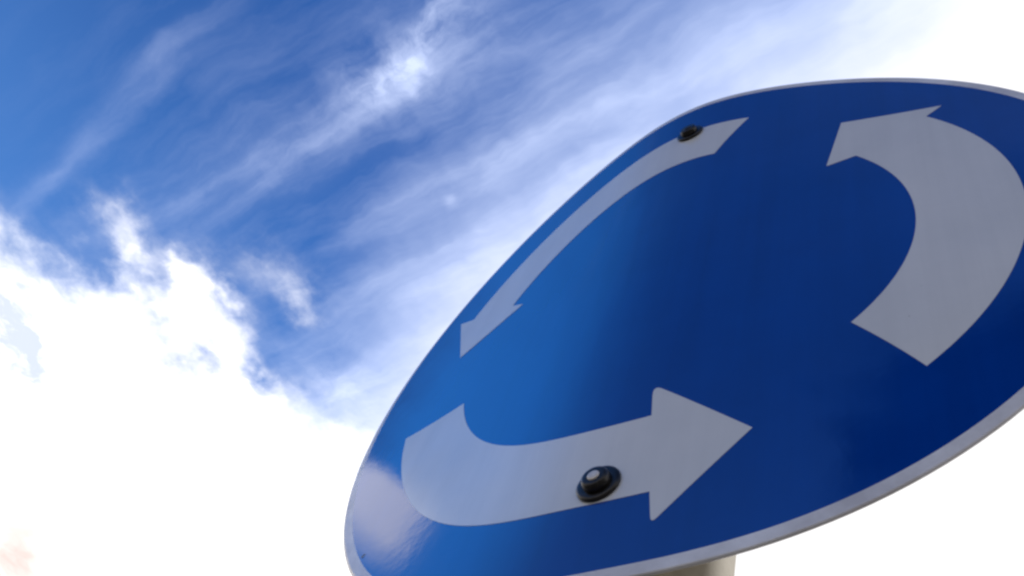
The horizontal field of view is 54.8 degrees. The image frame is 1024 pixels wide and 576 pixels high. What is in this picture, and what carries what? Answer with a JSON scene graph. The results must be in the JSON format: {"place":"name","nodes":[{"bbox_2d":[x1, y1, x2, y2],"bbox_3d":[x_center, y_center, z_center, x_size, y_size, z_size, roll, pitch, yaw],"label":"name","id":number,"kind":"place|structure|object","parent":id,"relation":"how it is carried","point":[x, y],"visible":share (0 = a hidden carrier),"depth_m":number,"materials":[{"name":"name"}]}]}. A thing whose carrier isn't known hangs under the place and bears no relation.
{"place":"outdoors","nodes":[
{"label":"outdoors","id":0,"kind":"place"},
{"bbox_2d":[0,0,1023,575],"label":"sky","id":1,"kind":"structure","parent":0,"point":[233,233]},
{"label":"ground","id":2,"kind":"structure","parent":0,"visible":0},
{"bbox_2d":[343,78,1023,575],"bbox_3d":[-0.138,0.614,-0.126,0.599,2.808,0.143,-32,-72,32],"label":"road sign","id":3,"kind":"object","parent":2,"relation":"on","point":[713,338],"visible":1,"depth_m":0.64,"materials":[{"name":"metal"}]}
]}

